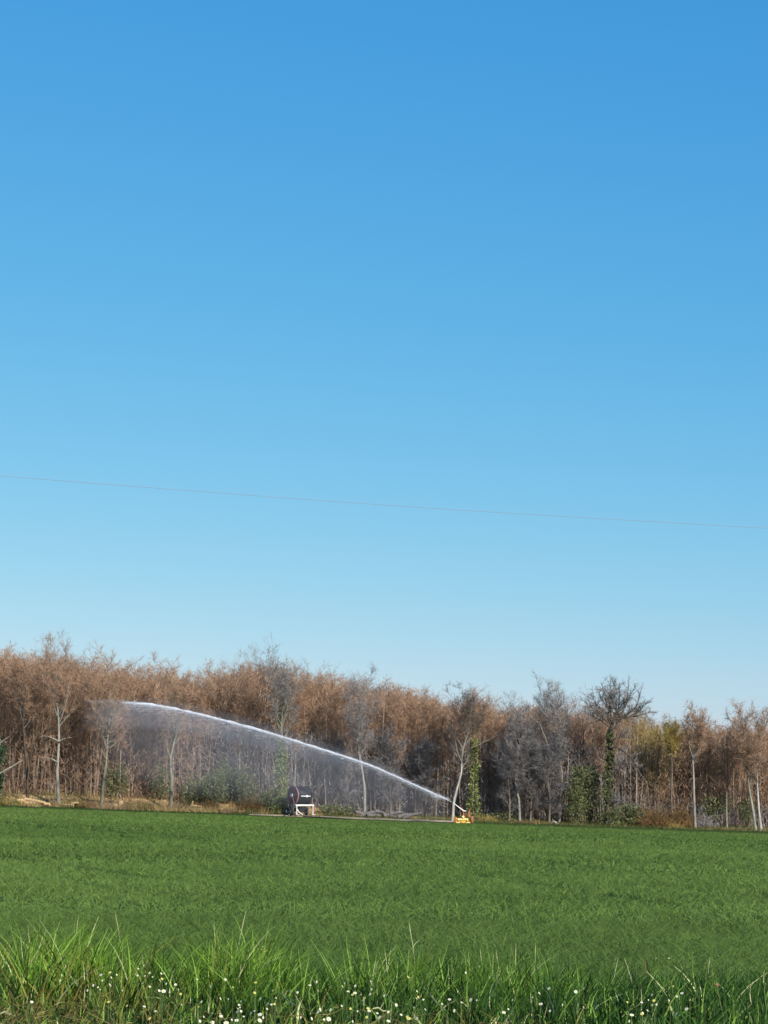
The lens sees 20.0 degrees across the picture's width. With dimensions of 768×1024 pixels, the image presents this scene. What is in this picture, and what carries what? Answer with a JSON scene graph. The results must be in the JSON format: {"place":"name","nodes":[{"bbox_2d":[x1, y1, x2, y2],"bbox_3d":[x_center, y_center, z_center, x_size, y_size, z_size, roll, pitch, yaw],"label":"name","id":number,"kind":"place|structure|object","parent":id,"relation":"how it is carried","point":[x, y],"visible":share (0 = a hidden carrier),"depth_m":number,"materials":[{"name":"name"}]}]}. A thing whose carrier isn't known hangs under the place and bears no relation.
{"place":"outdoors","nodes":[
{"label":"outdoors","id":0,"kind":"place"},
{"bbox_2d":[249,813,460,822],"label":"dirt track","id":1,"kind":"structure","parent":0,"point":[358,818],"depth_m":249.82,"materials":[{"name":"soil"}]},
{"bbox_2d":[285,786,314,815],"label":"hose reel machine","id":2,"kind":"object","parent":1,"relation":"on","point":[299,798],"visible":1,"depth_m":250.46,"materials":[{"name":"red paint"}]},
{"bbox_2d":[5,476,757,527],"bbox_3d":[0.032,-0.373,60.567,42.408,2.747,0.012,0,-8,0],"label":"overhead wire","id":3,"kind":"object","parent":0,"point":[380,504],"visible":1,"depth_m":60.54,"materials":[{"name":"metal"}]},
{"bbox_2d":[0,911,767,1023],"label":"verge grass","id":4,"kind":"structure","parent":0,"point":[58,973],"depth_m":15.84,"materials":[{"name":"plant"}]},
{"bbox_2d":[0,800,767,1002],"bbox_3d":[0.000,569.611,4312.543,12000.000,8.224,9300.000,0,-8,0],"label":"field","id":5,"kind":"structure","parent":0,"point":[484,823],"depth_m":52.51,"materials":[{"name":"plant"}]},
{"bbox_2d":[267,791,288,814],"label":"green shrub","id":6,"kind":"object","parent":5,"relation":"on","point":[281,803],"visible":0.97,"depth_m":252.42,"materials":[{"name":"green plant"}]},
{"bbox_2d":[0,1003,654,1023],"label":"verge soil","id":7,"kind":"structure","parent":5,"relation":"on","point":[189,1018],"depth_m":15.30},
{"bbox_2d":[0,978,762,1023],"bbox_3d":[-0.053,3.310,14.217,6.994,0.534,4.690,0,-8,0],"label":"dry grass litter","id":8,"kind":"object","parent":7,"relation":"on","point":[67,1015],"visible":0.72,"depth_m":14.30,"materials":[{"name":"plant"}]},
{"bbox_2d":[453,803,472,823],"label":"sprinkler cart","id":9,"kind":"object","parent":5,"relation":"on","point":[463,819],"visible":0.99,"depth_m":246.31,"materials":[{"name":"yellow paint"}]},
{"bbox_2d":[128,702,450,801],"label":"water jet","id":10,"kind":"object","parent":9,"relation":"attached to","point":[235,723],"visible":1,"depth_m":245.46},
{"bbox_2d":[441,681,487,820],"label":"bare tree","id":11,"kind":"object","parent":5,"relation":"on","point":[474,716],"visible":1,"depth_m":253.79,"materials":[{"name":"brown plant"}]},
{"bbox_2d":[451,682,505,819],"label":"ivy clad tree","id":12,"kind":"object","parent":5,"relation":"on","point":[475,770],"visible":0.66,"depth_m":256.22,"materials":[{"name":"green plant"}]},
{"bbox_2d":[500,712,559,821],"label":"bare tree","id":13,"kind":"object","parent":5,"relation":"on","point":[528,756],"visible":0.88,"depth_m":256.62,"materials":[{"name":"grey plant"}]},
{"bbox_2d":[0,0,767,798],"label":"sky","id":14,"kind":"structure","parent":0,"point":[509,257],"materials":[{"name":"blue"}]},
{"bbox_2d":[1,793,767,830],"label":"forest floor","id":15,"kind":"structure","parent":0,"point":[126,801],"depth_m":257.76,"materials":[{"name":"soil"}]},
{"bbox_2d":[0,736,8,801],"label":"holly tree","id":16,"kind":"object","parent":15,"relation":"on","point":[2,758],"visible":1,"depth_m":254.28,"materials":[{"name":"green plant"}]},
{"bbox_2d":[0,655,26,789],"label":"bare tree","id":17,"kind":"object","parent":15,"relation":"on","point":[13,706],"visible":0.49,"depth_m":264.69,"materials":[{"name":"brown plant"}]},
{"bbox_2d":[0,673,42,793],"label":"bare tree","id":18,"kind":"object","parent":15,"relation":"on","point":[19,730],"visible":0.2,"depth_m":268.08,"materials":[{"name":"brown plant"}]},
{"bbox_2d":[0,643,49,797],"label":"bare tree","id":19,"kind":"object","parent":15,"relation":"on","point":[18,674],"visible":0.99,"depth_m":257.09,"materials":[{"name":"brown plant"}]},
{"bbox_2d":[19,651,58,793],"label":"bare tree","id":20,"kind":"object","parent":15,"relation":"on","point":[40,660],"visible":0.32,"depth_m":267.08,"materials":[{"name":"brown plant"}]},
{"bbox_2d":[26,652,69,793],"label":"bare tree","id":21,"kind":"object","parent":15,"relation":"on","point":[48,699],"visible":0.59,"depth_m":264.00,"materials":[{"name":"brown plant"}]},
{"bbox_2d":[36,658,77,765],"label":"bare tree","id":22,"kind":"object","parent":15,"relation":"on","point":[53,717],"visible":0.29,"depth_m":266.52,"materials":[{"name":"brown plant"}]},
{"bbox_2d":[29,624,88,804],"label":"bare tree","id":23,"kind":"object","parent":15,"relation":"on","point":[56,679],"visible":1,"depth_m":256.00,"materials":[{"name":"brown plant"}]},
{"bbox_2d":[47,656,98,795],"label":"bare tree","id":24,"kind":"object","parent":15,"relation":"on","point":[74,718],"visible":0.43,"depth_m":265.09,"materials":[{"name":"brown plant"}]},
{"bbox_2d":[50,642,109,791],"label":"bare tree","id":25,"kind":"object","parent":15,"relation":"on","point":[78,660],"visible":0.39,"depth_m":266.60,"materials":[{"name":"brown plant"}]},
{"bbox_2d":[78,674,107,791],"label":"bare tree","id":26,"kind":"object","parent":15,"relation":"on","point":[87,707],"visible":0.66,"depth_m":260.83,"materials":[{"name":"brown plant"}]},
{"bbox_2d":[80,657,127,787],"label":"bare tree","id":27,"kind":"object","parent":15,"relation":"on","point":[96,707],"visible":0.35,"depth_m":266.37,"materials":[{"name":"brown plant"}]},
{"bbox_2d":[81,638,143,804],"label":"bare tree","id":28,"kind":"object","parent":15,"relation":"on","point":[111,686],"visible":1,"depth_m":255.21,"materials":[{"name":"brown plant"}]},
{"bbox_2d":[105,761,129,798],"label":"green shrub","id":29,"kind":"object","parent":15,"relation":"on","point":[111,779],"visible":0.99,"depth_m":258.77,"materials":[{"name":"green plant"}]},
{"bbox_2d":[110,671,135,797],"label":"bare tree","id":30,"kind":"object","parent":15,"relation":"on","point":[121,731],"visible":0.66,"depth_m":259.57,"materials":[{"name":"brown plant"}]},
{"bbox_2d":[109,660,156,797],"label":"bare tree","id":31,"kind":"object","parent":15,"relation":"on","point":[137,718],"visible":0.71,"depth_m":263.26,"materials":[{"name":"brown plant"}]},
{"bbox_2d":[114,661,153,795],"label":"bare tree","id":32,"kind":"object","parent":15,"relation":"on","point":[131,677],"visible":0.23,"depth_m":268.37,"materials":[{"name":"brown plant"}]},
{"bbox_2d":[122,673,162,795],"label":"bare tree","id":33,"kind":"object","parent":15,"relation":"on","point":[142,694],"visible":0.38,"depth_m":266.03,"materials":[{"name":"brown plant"}]},
{"bbox_2d":[144,677,162,792],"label":"bare tree","id":34,"kind":"object","parent":15,"relation":"on","point":[153,715],"visible":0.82,"depth_m":262.04,"materials":[{"name":"brown plant"}]},
{"bbox_2d":[148,764,173,800],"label":"green shrub","id":35,"kind":"object","parent":15,"relation":"on","point":[155,787],"visible":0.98,"depth_m":258.75,"materials":[{"name":"green plant"}]},
{"bbox_2d":[146,649,200,809],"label":"bare tree","id":36,"kind":"object","parent":15,"relation":"on","point":[179,718],"visible":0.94,"depth_m":255.59,"materials":[{"name":"brown plant"}]},
{"bbox_2d":[168,679,204,793],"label":"bare tree","id":37,"kind":"object","parent":15,"relation":"on","point":[185,754],"visible":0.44,"depth_m":262.35,"materials":[{"name":"brown plant"}]},
{"bbox_2d":[158,660,218,789],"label":"bare tree","id":38,"kind":"object","parent":15,"relation":"on","point":[193,696],"visible":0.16,"depth_m":272.64,"materials":[{"name":"brown plant"}]},
{"bbox_2d":[179,771,206,804],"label":"green shrub","id":39,"kind":"object","parent":15,"relation":"on","point":[198,790],"visible":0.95,"depth_m":256.60,"materials":[{"name":"green plant"}]},
{"bbox_2d":[191,682,218,794],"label":"bare tree","id":40,"kind":"object","parent":15,"relation":"on","point":[200,705],"visible":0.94,"depth_m":260.93,"materials":[{"name":"brown plant"}]},
{"bbox_2d":[186,794,229,811],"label":"bramble bush","id":41,"kind":"object","parent":15,"relation":"on","point":[210,806],"visible":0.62,"depth_m":253.81,"materials":[{"name":"plant"}]},
{"bbox_2d":[199,768,227,805],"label":"green shrub","id":42,"kind":"object","parent":15,"relation":"on","point":[218,783],"visible":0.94,"depth_m":255.75,"materials":[{"name":"green plant"}]},
{"bbox_2d":[195,672,234,770],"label":"bare tree","id":43,"kind":"object","parent":15,"relation":"on","point":[204,679],"visible":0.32,"depth_m":268.22,"materials":[{"name":"brown plant"}]},
{"bbox_2d":[197,648,246,784],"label":"bare tree","id":44,"kind":"object","parent":15,"relation":"on","point":[223,682],"visible":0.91,"depth_m":263.12,"materials":[{"name":"brown plant"}]},
{"bbox_2d":[213,756,238,804],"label":"green shrub","id":45,"kind":"object","parent":15,"relation":"on","point":[230,787],"visible":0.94,"depth_m":257.81,"materials":[{"name":"green plant"}]},
{"bbox_2d":[215,726,253,800],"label":"bare tree","id":46,"kind":"object","parent":15,"relation":"on","point":[233,764],"visible":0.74,"depth_m":260.16,"materials":[{"name":"grey plant"}]},
{"bbox_2d":[227,675,253,801],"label":"bare tree","id":47,"kind":"object","parent":15,"relation":"on","point":[239,716],"visible":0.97,"depth_m":260.10,"materials":[{"name":"brown plant"}]},
{"bbox_2d":[233,766,258,806],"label":"green shrub","id":48,"kind":"object","parent":15,"relation":"on","point":[241,784],"visible":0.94,"depth_m":256.79,"materials":[{"name":"green plant"}]},
{"bbox_2d":[228,794,270,813],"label":"bramble bush","id":49,"kind":"object","parent":15,"relation":"on","point":[248,802],"visible":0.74,"depth_m":253.55,"materials":[{"name":"plant"}]},
{"bbox_2d":[231,665,269,790],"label":"bare tree","id":50,"kind":"object","parent":15,"relation":"on","point":[251,714],"visible":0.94,"depth_m":261.34,"materials":[{"name":"brown plant"}]},
{"bbox_2d":[223,632,283,795],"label":"bare tree","id":51,"kind":"object","parent":15,"relation":"on","point":[258,721],"visible":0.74,"depth_m":264.08,"materials":[{"name":"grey plant"}]},
{"bbox_2d":[235,663,288,793],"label":"bare tree","id":52,"kind":"object","parent":15,"relation":"on","point":[260,713],"visible":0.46,"depth_m":265.93,"materials":[{"name":"brown plant"}]},
{"bbox_2d":[256,783,280,811],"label":"green shrub","id":53,"kind":"object","parent":15,"relation":"on","point":[269,794],"visible":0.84,"depth_m":254.40,"materials":[{"name":"green plant"}]},
{"bbox_2d":[245,647,303,776],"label":"bare tree","id":54,"kind":"object","parent":15,"relation":"on","point":[292,675],"visible":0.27,"depth_m":267.88,"materials":[{"name":"brown plant"}]},
{"bbox_2d":[262,655,310,813],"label":"ivy clad tree","id":55,"kind":"object","parent":15,"relation":"on","point":[281,687],"visible":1,"depth_m":255.62,"materials":[{"name":"grey plant"}]},
{"bbox_2d":[276,666,316,785],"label":"bare tree","id":56,"kind":"object","parent":15,"relation":"on","point":[295,746],"visible":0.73,"depth_m":261.02,"materials":[{"name":"brown plant"}]},
{"bbox_2d":[292,674,328,785],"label":"bare tree","id":57,"kind":"object","parent":15,"relation":"on","point":[312,712],"visible":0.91,"depth_m":261.87,"materials":[{"name":"brown plant"}]},
{"bbox_2d":[295,659,336,807],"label":"bare tree","id":58,"kind":"object","parent":15,"relation":"on","point":[316,704],"visible":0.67,"depth_m":264.58,"materials":[{"name":"brown plant"}]},
{"bbox_2d":[313,803,356,815],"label":"green shrub","id":59,"kind":"object","parent":15,"relation":"on","point":[340,810],"visible":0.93,"depth_m":255.14,"materials":[{"name":"green plant"}]},
{"bbox_2d":[317,678,357,804],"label":"bare tree","id":60,"kind":"object","parent":15,"relation":"on","point":[336,726],"visible":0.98,"depth_m":259.78,"materials":[{"name":"brown plant"}]},
{"bbox_2d":[321,735,356,806],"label":"bare tree","id":61,"kind":"object","parent":15,"relation":"on","point":[340,787],"visible":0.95,"depth_m":258.65,"materials":[{"name":"grey plant"}]},
{"bbox_2d":[325,678,381,806],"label":"bare tree","id":62,"kind":"object","parent":15,"relation":"on","point":[343,726],"visible":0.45,"depth_m":263.04,"materials":[{"name":"brown plant"}]},
{"bbox_2d":[338,664,390,817],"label":"bare tree","id":63,"kind":"object","parent":15,"relation":"on","point":[359,718],"visible":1,"depth_m":255.25,"materials":[{"name":"grey plant"}]},
{"bbox_2d":[341,669,394,784],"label":"bare tree","id":64,"kind":"object","parent":15,"relation":"on","point":[370,707],"visible":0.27,"depth_m":270.64,"materials":[{"name":"brown plant"}]},
{"bbox_2d":[0,640,767,827],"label":"woodland","id":65,"kind":"object","parent":15,"relation":"on","point":[373,803],"visible":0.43,"depth_m":262.71,"materials":[{"name":"plant"}]},
{"bbox_2d":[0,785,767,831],"bbox_3d":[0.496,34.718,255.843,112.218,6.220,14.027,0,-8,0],"label":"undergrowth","id":66,"kind":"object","parent":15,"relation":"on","point":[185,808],"visible":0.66,"depth_m":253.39,"materials":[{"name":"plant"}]},
{"bbox_2d":[364,682,405,811],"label":"bare tree","id":67,"kind":"object","parent":15,"relation":"on","point":[386,712],"visible":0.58,"depth_m":262.94,"materials":[{"name":"brown plant"}]},
{"bbox_2d":[370,722,408,811],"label":"bare tree","id":68,"kind":"object","parent":15,"relation":"on","point":[389,767],"visible":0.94,"depth_m":257.87,"materials":[{"name":"grey plant"}]},
{"bbox_2d":[386,689,417,814],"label":"bare tree","id":69,"kind":"object","parent":15,"relation":"on","point":[394,720],"visible":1,"depth_m":259.63,"materials":[{"name":"brown plant"}]},
{"bbox_2d":[393,688,423,812],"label":"bare tree","id":70,"kind":"object","parent":15,"relation":"on","point":[408,736],"visible":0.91,"depth_m":261.46,"materials":[{"name":"brown plant"}]},
{"bbox_2d":[406,689,438,806],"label":"bare tree","id":71,"kind":"object","parent":15,"relation":"on","point":[419,717],"visible":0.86,"depth_m":260.82,"materials":[{"name":"brown plant"}]},
{"bbox_2d":[403,731,445,816],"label":"bare tree","id":72,"kind":"object","parent":15,"relation":"on","point":[425,799],"visible":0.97,"depth_m":257.87,"materials":[{"name":"grey plant"}]},
{"bbox_2d":[420,696,453,814],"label":"bare tree","id":73,"kind":"object","parent":15,"relation":"on","point":[435,763],"visible":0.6,"depth_m":262.34,"materials":[{"name":"brown plant"}]},
{"bbox_2d":[419,701,457,816],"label":"bare tree","id":74,"kind":"object","parent":15,"relation":"on","point":[441,736],"visible":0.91,"depth_m":259.62,"materials":[{"name":"brown plant"}]},
{"bbox_2d":[475,696,502,813],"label":"bare tree","id":75,"kind":"object","parent":15,"relation":"on","point":[488,750],"visible":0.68,"depth_m":261.03,"materials":[{"name":"grey plant"}]},
{"bbox_2d":[488,705,513,817],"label":"bare tree","id":76,"kind":"object","parent":15,"relation":"on","point":[499,728],"visible":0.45,"depth_m":260.36,"materials":[{"name":"grey plant"}]},
{"bbox_2d":[489,727,529,821],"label":"bare tree","id":77,"kind":"object","parent":15,"relation":"on","point":[505,784],"visible":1,"depth_m":255.79,"materials":[{"name":"grey plant"}]},
{"bbox_2d":[497,690,530,815],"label":"bare tree","id":78,"kind":"object","parent":15,"relation":"on","point":[504,712],"visible":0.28,"depth_m":265.53,"materials":[{"name":"grey plant"}]},
{"bbox_2d":[501,700,544,820],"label":"bare tree","id":79,"kind":"object","parent":15,"relation":"on","point":[518,716],"visible":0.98,"depth_m":256.39,"materials":[{"name":"grey plant"}]},
{"bbox_2d":[516,668,574,821],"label":"bare tree","id":80,"kind":"object","parent":15,"relation":"on","point":[555,708],"visible":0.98,"depth_m":257.49,"materials":[{"name":"grey plant"}]},
{"bbox_2d":[527,730,572,822],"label":"bare tree","id":81,"kind":"object","parent":15,"relation":"on","point":[545,769],"visible":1,"depth_m":255.84,"materials":[{"name":"grey plant"}]},
{"bbox_2d":[552,693,577,820],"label":"bare tree","id":82,"kind":"object","parent":15,"relation":"on","point":[565,747],"visible":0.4,"depth_m":261.26,"materials":[{"name":"grey plant"}]},
{"bbox_2d":[562,766,587,824],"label":"green shrub","id":83,"kind":"object","parent":15,"relation":"on","point":[578,800],"visible":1,"depth_m":255.62,"materials":[{"name":"green plant"}]},
{"bbox_2d":[567,703,589,812],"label":"bare tree","id":84,"kind":"object","parent":15,"relation":"on","point":[585,714],"visible":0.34,"depth_m":267.25,"materials":[{"name":"grey plant"}]},
{"bbox_2d":[561,683,602,819],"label":"bare tree","id":85,"kind":"object","parent":15,"relation":"on","point":[583,720],"visible":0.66,"depth_m":262.60,"materials":[{"name":"grey plant"}]},
{"bbox_2d":[581,762,600,824],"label":"green shrub","id":86,"kind":"object","parent":15,"relation":"on","point":[591,816],"visible":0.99,"depth_m":256.55,"materials":[{"name":"green plant"}]},
{"bbox_2d":[589,708,607,817],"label":"bare tree","id":87,"kind":"object","parent":15,"relation":"on","point":[600,742],"visible":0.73,"depth_m":260.13,"materials":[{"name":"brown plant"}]},
{"bbox_2d":[598,807,622,825],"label":"green shrub","id":88,"kind":"object","parent":15,"relation":"on","point":[612,816],"visible":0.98,"depth_m":254.11,"materials":[{"name":"green plant"}]},
{"bbox_2d":[580,675,660,824],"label":"oak tree","id":89,"kind":"object","parent":15,"relation":"on","point":[607,794],"visible":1,"depth_m":255.36,"materials":[{"name":"grey plant"}]},
{"bbox_2d":[612,802,646,826],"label":"green shrub","id":90,"kind":"object","parent":15,"relation":"on","point":[627,810],"visible":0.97,"depth_m":255.10,"materials":[{"name":"green plant"}]},
{"bbox_2d":[624,704,657,813],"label":"bare tree","id":91,"kind":"object","parent":15,"relation":"on","point":[640,746],"visible":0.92,"depth_m":261.07,"materials":[{"name":"brown plant"}]},
{"bbox_2d":[632,799,679,827],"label":"bramble bush","id":92,"kind":"object","parent":15,"relation":"on","point":[654,817],"visible":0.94,"depth_m":254.33,"materials":[{"name":"plant"}]},
{"bbox_2d":[644,725,670,811],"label":"bare tree","id":93,"kind":"object","parent":15,"relation":"on","point":[663,768],"visible":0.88,"depth_m":262.09,"materials":[{"name":"brown plant"}]},
{"bbox_2d":[658,717,690,820],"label":"bare tree","id":94,"kind":"object","parent":15,"relation":"on","point":[671,737],"visible":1,"depth_m":256.35,"materials":[{"name":"yellow plant"}]},
{"bbox_2d":[661,790,705,827],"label":"bramble bush","id":95,"kind":"object","parent":15,"relation":"on","point":[686,820],"visible":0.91,"depth_m":255.43,"materials":[{"name":"plant"}]},
{"bbox_2d":[675,735,697,808],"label":"bare tree","id":96,"kind":"object","parent":15,"relation":"on","point":[688,776],"visible":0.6,"depth_m":262.66,"materials":[{"name":"brown plant"}]},
{"bbox_2d":[676,698,718,827],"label":"bare tree","id":97,"kind":"object","parent":15,"relation":"on","point":[698,738],"visible":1,"depth_m":256.26,"materials":[{"name":"brown plant"}]},
{"bbox_2d":[681,807,723,827],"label":"bramble bush","id":98,"kind":"object","parent":15,"relation":"on","point":[707,821],"visible":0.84,"depth_m":256.66,"materials":[{"name":"plant"}]},
{"bbox_2d":[698,730,717,808],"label":"bare tree","id":99,"kind":"object","parent":15,"relation":"on","point":[709,758],"visible":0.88,"depth_m":261.08,"materials":[{"name":"brown plant"}]},
{"bbox_2d":[698,792,735,826],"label":"green shrub","id":100,"kind":"object","parent":15,"relation":"on","point":[720,810],"visible":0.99,"depth_m":258.44,"materials":[{"name":"green plant"}]},
{"bbox_2d":[715,725,737,827],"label":"bare tree","id":101,"kind":"object","parent":15,"relation":"on","point":[725,776],"visible":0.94,"depth_m":257.94,"materials":[{"name":"brown plant"}]},
{"bbox_2d":[723,697,765,829],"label":"bare tree","id":102,"kind":"object","parent":15,"relation":"on","point":[740,730],"visible":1,"depth_m":255.67,"materials":[{"name":"brown plant"}]},
{"bbox_2d":[735,796,756,826],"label":"green shrub","id":103,"kind":"object","parent":15,"relation":"on","point":[745,804],"visible":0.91,"depth_m":258.27,"materials":[{"name":"green plant"}]},
{"bbox_2d":[731,700,767,830],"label":"bare tree","id":104,"kind":"object","parent":15,"relation":"on","point":[760,731],"visible":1,"depth_m":255.50,"materials":[{"name":"brown plant"}]},
{"bbox_2d":[747,723,767,827],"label":"bare tree","id":105,"kind":"object","parent":15,"relation":"on","point":[765,733],"visible":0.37,"depth_m":262.77,"materials":[{"name":"brown plant"}]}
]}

